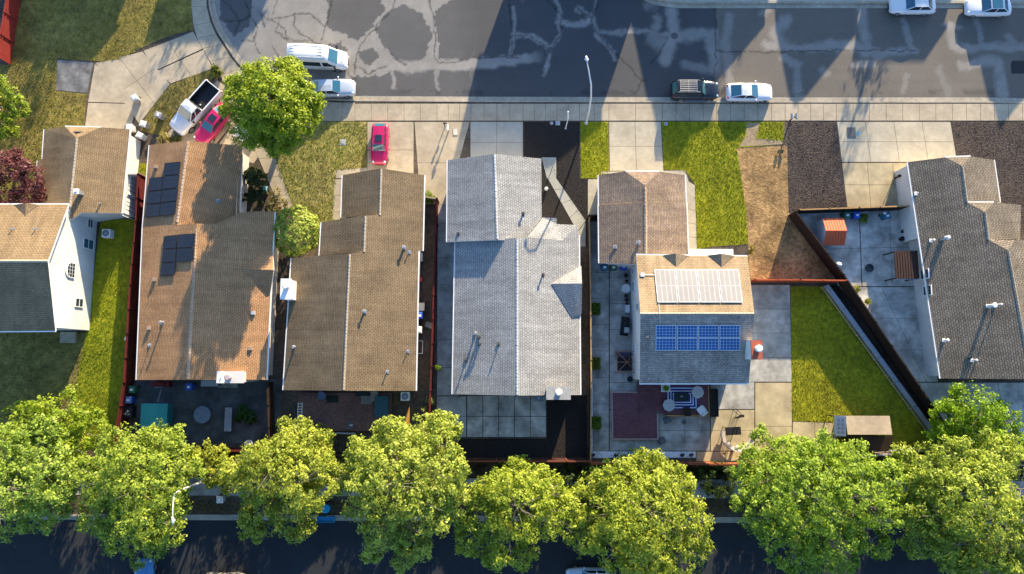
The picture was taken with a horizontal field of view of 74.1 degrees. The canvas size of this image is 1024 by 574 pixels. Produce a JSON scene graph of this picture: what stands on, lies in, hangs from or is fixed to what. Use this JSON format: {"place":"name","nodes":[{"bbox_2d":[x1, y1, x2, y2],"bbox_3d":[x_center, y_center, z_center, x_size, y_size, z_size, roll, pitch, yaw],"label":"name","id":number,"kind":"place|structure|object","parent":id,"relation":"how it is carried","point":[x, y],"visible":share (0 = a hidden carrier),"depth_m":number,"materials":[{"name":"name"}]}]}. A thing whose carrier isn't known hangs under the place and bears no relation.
{"place":"outdoors","nodes":[
{"label":"outdoors","id":0,"kind":"place"},
{"bbox_2d":[0,332,85,442],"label":"lawn","id":1,"kind":"structure","parent":0,"point":[45,351],"depth_m":67.51,"materials":[{"name":"green plant"}]},
{"bbox_2d":[0,384,110,469],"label":"garden tree","id":2,"kind":"object","parent":1,"relation":"on","point":[76,426],"visible":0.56,"depth_m":62.34,"materials":[{"name":"green plant"}]},
{"bbox_2d":[0,0,192,201],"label":"lawn","id":3,"kind":"structure","parent":0,"point":[131,38],"depth_m":71.35,"materials":[{"name":"green plant"}]},
{"bbox_2d":[0,74,31,140],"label":"garden tree","id":4,"kind":"object","parent":3,"relation":"on","point":[10,95],"visible":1,"depth_m":66.96,"materials":[{"name":"green plant"}]},
{"bbox_2d":[0,146,47,202],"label":"plum tree","id":5,"kind":"object","parent":3,"relation":"on","point":[17,161],"visible":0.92,"depth_m":65.52,"materials":[{"name":"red plant"}]},
{"bbox_2d":[70,219,139,442],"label":"lawn","id":6,"kind":"structure","parent":0,"point":[93,331],"depth_m":67.93,"materials":[{"name":"green plant"}]},
{"bbox_2d":[141,71,216,134],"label":"lawn","id":7,"kind":"structure","parent":0,"point":[169,99],"depth_m":70.62,"materials":[{"name":"green plant"}]},
{"bbox_2d":[131,379,280,442],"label":"dark patio","id":8,"kind":"structure","parent":0,"point":[188,403],"depth_m":67.08,"materials":[{"name":"concrete"}]},
{"bbox_2d":[123,406,136,417],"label":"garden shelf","id":9,"kind":"object","parent":8,"relation":"on","point":[132,410],"visible":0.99,"depth_m":66.20,"materials":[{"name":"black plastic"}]},
{"bbox_2d":[140,403,172,426],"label":"storage shed","id":10,"kind":"structure","parent":8,"relation":"on","point":[151,413],"depth_m":65.56,"materials":[{"name":"teal plastic"}]},
{"bbox_2d":[151,381,172,386],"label":"bench","id":11,"kind":"object","parent":8,"relation":"on","point":[161,383],"visible":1,"depth_m":66.52,"materials":[{"name":"red metal"}]},
{"bbox_2d":[194,406,210,422],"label":"garden table","id":12,"kind":"object","parent":8,"relation":"on","point":[202,414],"visible":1,"depth_m":66.28,"materials":[{"name":"grey metal"}]},
{"bbox_2d":[224,408,232,430],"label":"garden bench","id":13,"kind":"object","parent":8,"relation":"on","point":[227,421],"visible":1,"depth_m":66.51,"materials":[{"name":"grey wood"}]},
{"bbox_2d":[266,381,275,439],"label":"fence","id":14,"kind":"object","parent":8,"relation":"on","point":[270,412],"visible":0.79,"depth_m":66.01,"materials":[{"name":"brown wood"}]},
{"bbox_2d":[135,141,278,382],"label":"house","id":15,"kind":"structure","parent":0,"point":[208,281],"depth_m":64.96,"materials":[{"name":"brown"}]},
{"bbox_2d":[85,32,468,219],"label":"driveway","id":16,"kind":"structure","parent":0,"point":[438,145],"depth_m":70.38,"materials":[{"name":"beige concrete"}]},
{"bbox_2d":[169,79,222,135],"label":"pickup truck","id":17,"kind":"object","parent":16,"relation":"on","point":[199,103],"visible":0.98,"depth_m":69.39,"materials":[{"name":"white paint"}]},
{"bbox_2d":[193,102,231,142],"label":"parked car","id":18,"kind":"object","parent":16,"relation":"on","point":[210,127],"visible":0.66,"depth_m":69.24,"materials":[{"name":"red paint"}]},
{"bbox_2d":[368,123,389,164],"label":"parked car","id":19,"kind":"object","parent":16,"relation":"on","point":[380,136],"visible":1,"depth_m":68.96,"materials":[{"name":"red paint"}]},
{"bbox_2d":[275,121,366,237],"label":"lawn","id":20,"kind":"structure","parent":0,"point":[319,143],"depth_m":69.89,"materials":[{"name":"green plant"}]},
{"bbox_2d":[0,520,1023,573],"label":"road","id":21,"kind":"structure","parent":0,"point":[205,547],"depth_m":65.61,"materials":[{"name":"grey asphalt"}]},
{"bbox_2d":[134,557,157,573],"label":"parked car","id":22,"kind":"object","parent":21,"relation":"on","point":[150,567],"visible":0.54,"depth_m":64.66,"materials":[{"name":"blue paint"}]},
{"bbox_2d":[316,516,334,522],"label":"blue trough","id":23,"kind":"object","parent":21,"relation":"on","point":[325,519],"visible":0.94,"depth_m":65.66,"materials":[{"name":"plastic"}]},
{"bbox_2d":[565,566,615,573],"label":"parked car","id":24,"kind":"object","parent":21,"relation":"on","point":[583,570],"visible":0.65,"depth_m":64.56,"materials":[{"name":"blue paint"}]},
{"bbox_2d":[0,0,1023,517],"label":"terrain","id":25,"kind":"structure","parent":0,"point":[414,404],"depth_m":67.88,"materials":[{"name":"grey concrete"}]},
{"bbox_2d":[0,0,20,64],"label":"fence","id":26,"kind":"object","parent":25,"relation":"on","point":[9,22],"visible":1,"depth_m":70.52,"materials":[{"name":"red wood"}]},
{"bbox_2d":[0,413,86,543],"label":"street tree","id":27,"kind":"object","parent":25,"relation":"on","point":[35,488],"visible":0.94,"depth_m":59.74,"materials":[{"name":"green plant"}]},
{"bbox_2d":[0,126,140,342],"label":"house","id":28,"kind":"structure","parent":25,"relation":"on","point":[47,252],"depth_m":65.38,"materials":[{"name":"brown"}]},
{"bbox_2d":[65,262,75,277],"bbox_3d":[-42.235,-1.652,64.869,0.080,1.400,1.500,0,84,0],"label":"arched window","id":29,"kind":"structure","parent":28,"relation":"in","point":[70,266],"depth_m":64.87,"materials":[{"name":"white paint"}]},
{"bbox_2d":[56,60,92,92],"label":"stained pad","id":30,"kind":"object","parent":25,"relation":"on","point":[73,76],"visible":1,"depth_m":70.94,"materials":[{"name":"concrete"}]},
{"bbox_2d":[113,173,145,443],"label":"fence","id":31,"kind":"object","parent":25,"relation":"on","point":[130,342],"visible":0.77,"depth_m":67.11,"materials":[{"name":"brown wood"}]},
{"bbox_2d":[51,418,208,572],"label":"street tree","id":32,"kind":"object","parent":25,"relation":"on","point":[138,492],"visible":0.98,"depth_m":59.49,"materials":[{"name":"green plant"}]},
{"bbox_2d":[125,174,136,216],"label":"side gate","id":33,"kind":"structure","parent":25,"relation":"on","point":[131,195],"depth_m":68.60,"materials":[{"name":"white paint"}]},
{"bbox_2d":[183,437,245,497],"bbox_3d":[-27.314,16.855,64.278,7.043,4.654,4.369,20,84,2],"label":"tree","id":34,"kind":"object","parent":25,"relation":"on","point":[210,460],"visible":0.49,"depth_m":62.64,"materials":[{"name":"green plant"}]},
{"bbox_2d":[210,63,224,80],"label":"shrub","id":35,"kind":"object","parent":25,"relation":"on","point":[215,68],"visible":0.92,"depth_m":70.47,"materials":[{"name":"green plant"}]},
{"bbox_2d":[233,403,256,425],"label":"shrub","id":36,"kind":"object","parent":25,"relation":"on","point":[242,413],"visible":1,"depth_m":66.11,"materials":[{"name":"green plant"}]},
{"bbox_2d":[242,165,267,205],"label":"shrub","id":37,"kind":"object","parent":25,"relation":"on","point":[251,175],"visible":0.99,"depth_m":68.04,"materials":[{"name":"green plant"}]},
{"bbox_2d":[216,54,326,158],"bbox_3d":[-22.861,-17.508,64.719,10.490,11.558,10.441,0,84,0],"label":"garden tree","id":38,"kind":"object","parent":25,"relation":"on","point":[277,112],"visible":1,"depth_m":62.44,"materials":[{"name":"green plant"}]},
{"bbox_2d":[215,414,339,544],"bbox_3d":[-20.545,17.591,61.853,11.347,9.307,11.318,-19,84,-2],"label":"street tree","id":39,"kind":"object","parent":25,"relation":"on","point":[299,468],"visible":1,"depth_m":59.86,"materials":[{"name":"green plant"}]},
{"bbox_2d":[267,186,287,213],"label":"shrub","id":40,"kind":"object","parent":25,"relation":"on","point":[270,205],"visible":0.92,"depth_m":68.71,"materials":[{"name":"brown plant"}]},
{"bbox_2d":[272,204,319,256],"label":"round bush","id":41,"kind":"object","parent":25,"relation":"on","point":[308,218],"visible":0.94,"depth_m":66.30,"materials":[{"name":"green plant"}]},
{"bbox_2d":[319,449,354,485],"bbox_3d":[-16.659,17.373,64.716,3.719,3.506,3.756,0,84,0],"label":"shrub","id":42,"kind":"object","parent":25,"relation":"on","point":[340,460],"visible":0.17,"depth_m":64.19,"materials":[{"name":"green plant"}]},
{"bbox_2d":[297,393,391,434],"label":"deck","id":43,"kind":"structure","parent":25,"relation":"on","point":[343,411],"depth_m":66.69,"materials":[{"name":"wood"}]},
{"bbox_2d":[374,396,388,416],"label":"deck box","id":44,"kind":"object","parent":43,"relation":"on","point":[381,406],"visible":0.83,"depth_m":66.10,"materials":[{"name":"blue plastic"}]},
{"bbox_2d":[280,168,425,390],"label":"house","id":45,"kind":"structure","parent":25,"relation":"on","point":[350,292],"depth_m":64.59,"materials":[{"name":"beige"}]},
{"bbox_2d":[327,409,480,573],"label":"street tree","id":46,"kind":"object","parent":25,"relation":"on","point":[375,478],"visible":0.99,"depth_m":59.26,"materials":[{"name":"green plant"}]},
{"bbox_2d":[428,197,438,432],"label":"fence","id":47,"kind":"object","parent":25,"relation":"on","point":[434,302],"visible":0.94,"depth_m":66.95,"materials":[{"name":"brown wood"}]},
{"bbox_2d":[0,456,1023,478],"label":"ground cover","id":48,"kind":"object","parent":25,"relation":"on","point":[719,474],"visible":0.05,"depth_m":66.00,"materials":[{"name":"green plant"}]},
{"bbox_2d":[1,500,1023,513],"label":"fallen leaves","id":49,"kind":"object","parent":25,"relation":"on","point":[462,506],"visible":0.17,"depth_m":65.95,"materials":[{"name":"plant"}]},
{"bbox_2d":[3,0,1023,524],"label":"kerb","id":50,"kind":"structure","parent":25,"relation":"on","point":[717,100],"depth_m":70.80,"materials":[{"name":"concrete"}]},
{"bbox_2d":[446,154,581,399],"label":"house","id":51,"kind":"structure","parent":25,"relation":"on","point":[517,296],"depth_m":64.75,"materials":[{"name":"grey"}]},
{"bbox_2d":[453,454,588,572],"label":"street tree","id":52,"kind":"object","parent":25,"relation":"on","point":[499,492],"visible":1,"depth_m":59.85,"materials":[{"name":"green plant"}]},
{"bbox_2d":[459,122,587,457],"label":"black mulch bed","id":53,"kind":"object","parent":25,"relation":"on","point":[552,205],"visible":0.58,"depth_m":69.17,"materials":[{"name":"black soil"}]},
{"bbox_2d":[462,457,591,461],"bbox_3d":[-0.201,16.652,65.436,15.493,2.200,0.175,0,84,0],"label":"fence","id":54,"kind":"object","parent":25,"relation":"on","point":[542,459],"visible":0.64,"depth_m":64.93,"materials":[{"name":"brown wood"}]},
{"bbox_2d":[559,462,592,499],"bbox_3d":[6.251,18.645,64.667,3.904,3.305,3.728,0,84,0],"label":"shrub","id":55,"kind":"object","parent":25,"relation":"on","point":[571,475],"visible":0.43,"depth_m":64.82,"materials":[{"name":"green plant"}]},
{"bbox_2d":[587,217,592,462],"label":"fence","id":56,"kind":"object","parent":25,"relation":"on","point":[590,338],"visible":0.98,"depth_m":66.52,"materials":[{"name":"brown wood"}]},
{"bbox_2d":[563,447,715,573],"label":"street tree","id":57,"kind":"object","parent":25,"relation":"on","point":[629,526],"visible":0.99,"depth_m":59.14,"materials":[{"name":"green plant"}]},
{"bbox_2d":[591,383,695,457],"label":"white gravel","id":58,"kind":"structure","parent":25,"relation":"on","point":[611,454],"depth_m":66.54,"materials":[{"name":"white gravel"}]},
{"bbox_2d":[589,460,761,465],"bbox_3d":[19.668,16.950,65.452,24.451,2.100,0.241,0,84,0],"label":"fence","id":59,"kind":"object","parent":25,"relation":"on","point":[685,463],"visible":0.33,"depth_m":64.77,"materials":[{"name":"brown wood"}]},
{"bbox_2d":[597,170,762,383],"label":"house","id":60,"kind":"structure","parent":25,"relation":"on","point":[692,316],"depth_m":62.18,"materials":[{"name":"beige"}]},
{"bbox_2d":[696,460,737,499],"bbox_3d":[19.590,18.528,64.663,3.754,3.361,3.867,0,84,0],"label":"shrub","id":61,"kind":"object","parent":25,"relation":"on","point":[722,490],"visible":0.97,"depth_m":64.59,"materials":[{"name":"green plant"}]},
{"bbox_2d":[467,210,1023,442],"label":"concrete","id":62,"kind":"object","parent":25,"relation":"on","point":[877,234],"visible":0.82,"depth_m":68.00,"materials":[{"name":"grey concrete"}]},
{"bbox_2d":[817,218,846,246],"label":"playhouse shed","id":63,"kind":"structure","parent":62,"relation":"on","point":[831,232],"depth_m":67.27,"materials":[{"name":"orange plastic"}]},
{"bbox_2d":[792,205,909,213],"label":"fence","id":64,"kind":"object","parent":62,"relation":"on","point":[849,209],"visible":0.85,"depth_m":68.08,"materials":[{"name":"brown wood"}]},
{"bbox_2d":[883,250,918,280],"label":"storage lean to","id":65,"kind":"object","parent":62,"relation":"on","point":[906,266],"visible":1,"depth_m":66.52,"materials":[{"name":"metal"}]},
{"bbox_2d":[921,380,1023,467],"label":"garden tree","id":66,"kind":"object","parent":62,"relation":"on","point":[996,417],"visible":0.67,"depth_m":62.44,"materials":[{"name":"green plant"}]},
{"bbox_2d":[750,279,847,282],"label":"fence","id":67,"kind":"object","parent":25,"relation":"on","point":[800,280],"visible":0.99,"depth_m":67.00,"materials":[{"name":"brown wood"}]},
{"bbox_2d":[729,423,908,573],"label":"street tree","id":68,"kind":"object","parent":25,"relation":"on","point":[841,482],"visible":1,"depth_m":59.52,"materials":[{"name":"green plant"}]},
{"bbox_2d":[826,414,892,450],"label":"garden shed","id":69,"kind":"structure","parent":25,"relation":"on","point":[862,425],"depth_m":64.86,"materials":[{"name":"beige wood"}]},
{"bbox_2d":[788,211,944,422],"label":"fence","id":70,"kind":"object","parent":25,"relation":"on","point":[871,323],"visible":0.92,"depth_m":67.01,"materials":[{"name":"brown wood"}]},
{"bbox_2d":[821,284,932,433],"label":"planter wall","id":71,"kind":"structure","parent":25,"relation":"on","point":[878,358],"depth_m":67.18,"materials":[{"name":"grey concrete"}]},
{"bbox_2d":[830,284,930,420],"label":"planter bed","id":72,"kind":"object","parent":25,"relation":"on","point":[843,298],"visible":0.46,"depth_m":67.86,"materials":[{"name":"soil"}]},
{"bbox_2d":[788,121,1023,240],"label":"bark mulch bed","id":73,"kind":"object","parent":25,"relation":"on","point":[833,152],"visible":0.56,"depth_m":69.96,"materials":[{"name":"brown wood"}]},
{"bbox_2d":[883,425,1023,573],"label":"street tree","id":74,"kind":"object","parent":25,"relation":"on","point":[961,522],"visible":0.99,"depth_m":59.34,"materials":[{"name":"green plant"}]},
{"bbox_2d":[895,155,1023,378],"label":"house","id":75,"kind":"structure","parent":25,"relation":"on","point":[960,222],"depth_m":65.04,"materials":[{"name":"grey"}]},
{"bbox_2d":[0,476,1023,498],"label":"sidewalk","id":76,"kind":"structure","parent":0,"point":[199,489],"depth_m":66.16,"materials":[{"name":"concrete"}]},
{"bbox_2d":[471,122,585,246],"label":"pale driveway","id":77,"kind":"structure","parent":0,"point":[506,131],"depth_m":70.05,"materials":[{"name":"grey concrete"}]},
{"bbox_2d":[580,122,608,178],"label":"lawn","id":78,"kind":"structure","parent":0,"point":[602,134],"depth_m":70.04,"materials":[{"name":"green plant"}]},
{"bbox_2d":[584,56,591,124],"bbox_3d":[7.208,-18.961,66.128,0.455,8.893,3.497,-17,84,-2],"label":"street lamp","id":79,"kind":"object","parent":78,"relation":"on","point":[586,60],"visible":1,"depth_m":63.67,"materials":[{"name":"grey metal"}]},
{"bbox_2d":[191,0,1023,120],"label":"sidewalk","id":80,"kind":"structure","parent":0,"point":[217,51],"depth_m":70.49,"materials":[{"name":"beige concrete"}]},
{"bbox_2d":[437,205,791,451],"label":"side patio","id":81,"kind":"structure","parent":0,"point":[772,323],"depth_m":67.66,"materials":[{"name":"concrete"}]},
{"bbox_2d":[588,357,600,369],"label":"clipped shrub","id":82,"kind":"object","parent":81,"relation":"on","point":[596,363],"visible":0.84,"depth_m":66.73,"materials":[{"name":"green plant"}]},
{"bbox_2d":[620,316,629,335],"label":"covered barbecue","id":83,"kind":"object","parent":81,"relation":"on","point":[625,321],"visible":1,"depth_m":67.07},
{"bbox_2d":[611,392,657,439],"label":"deck","id":84,"kind":"structure","parent":81,"relation":"on","point":[629,421],"depth_m":66.56,"materials":[{"name":"brown wood"}]},
{"bbox_2d":[637,382,710,415],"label":"deck","id":85,"kind":"structure","parent":81,"relation":"on","point":[651,397],"depth_m":66.74,"materials":[{"name":"brown wood"}]},
{"bbox_2d":[667,387,697,408],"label":"outdoor rug","id":86,"kind":"object","parent":85,"relation":"on","point":[691,403],"visible":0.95,"depth_m":66.73,"materials":[{"name":"blue fabric"}]},
{"bbox_2d":[674,393,688,400],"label":"fire table","id":87,"kind":"object","parent":86,"relation":"on","point":[681,396],"visible":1,"depth_m":66.30,"materials":[{"name":"black metal"}]},
{"bbox_2d":[709,389,718,416],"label":"planter box","id":88,"kind":"object","parent":81,"relation":"on","point":[714,405],"visible":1,"depth_m":66.49,"materials":[{"name":"black plastic"}]},
{"bbox_2d":[215,0,1023,97],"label":"road","id":89,"kind":"structure","parent":0,"point":[488,48],"depth_m":71.46,"materials":[{"name":"grey asphalt"}]},
{"bbox_2d":[286,43,348,72],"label":"parked van","id":90,"kind":"object","parent":89,"relation":"on","point":[318,57],"visible":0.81,"depth_m":69.00,"materials":[{"name":"white paint"}]},
{"bbox_2d":[310,76,356,98],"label":"parked car","id":91,"kind":"object","parent":89,"relation":"on","point":[332,88],"visible":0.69,"depth_m":69.89,"materials":[{"name":"silver metal"}]},
{"bbox_2d":[670,78,718,101],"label":"parked car","id":92,"kind":"object","parent":89,"relation":"on","point":[689,90],"visible":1,"depth_m":69.57,"materials":[{"name":"black paint"}]},
{"bbox_2d":[725,80,771,102],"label":"parked car","id":93,"kind":"object","parent":89,"relation":"on","point":[748,92],"visible":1,"depth_m":69.89,"materials":[{"name":"white paint"}]},
{"bbox_2d":[888,0,935,15],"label":"parked car","id":94,"kind":"object","parent":89,"relation":"on","point":[911,7],"visible":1,"depth_m":70.94,"materials":[{"name":"white paint"}]},
{"bbox_2d":[963,0,1011,17],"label":"parked car","id":95,"kind":"object","parent":89,"relation":"on","point":[987,8],"visible":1,"depth_m":70.92,"materials":[{"name":"white paint"}]},
{"bbox_2d":[618,358,631,370],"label":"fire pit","id":96,"kind":"object","parent":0,"point":[622,362],"visible":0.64,"depth_m":67.16,"materials":[{"name":"black metal"}]},
{"bbox_2d":[662,121,784,248],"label":"lawn","id":97,"kind":"structure","parent":0,"point":[731,168],"depth_m":69.84,"materials":[{"name":"green plant"}]},
{"bbox_2d":[740,123,782,145],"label":"bare earth","id":98,"kind":"structure","parent":97,"relation":"on","point":[750,139],"depth_m":70.14,"materials":[{"name":"beige soil"}]},
{"bbox_2d":[588,122,955,248],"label":"warm driveway","id":99,"kind":"structure","parent":0,"point":[644,152],"depth_m":70.08,"materials":[{"name":"concrete"}]},
{"bbox_2d":[737,146,833,279],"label":"dry ground","id":100,"kind":"structure","parent":0,"point":[782,249],"depth_m":69.14,"materials":[{"name":"brown soil"}]},
{"bbox_2d":[696,163,906,469],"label":"warm patio","id":101,"kind":"structure","parent":0,"point":[773,407],"depth_m":67.06,"materials":[{"name":"concrete"}]},
{"bbox_2d":[720,427,754,451],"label":"swing seat","id":102,"kind":"object","parent":101,"relation":"on","point":[732,431],"visible":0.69,"depth_m":65.84,"materials":[{"name":"white fabric"}]},
{"bbox_2d":[672,0,1023,0],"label":"sidewalk","id":103,"kind":"structure","parent":0,"point":[812,0],"depth_m":71.86,"materials":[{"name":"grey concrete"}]},
{"bbox_2d":[790,286,926,446],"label":"lawn","id":104,"kind":"structure","parent":0,"point":[816,313],"depth_m":67.42,"materials":[{"name":"green plant"}]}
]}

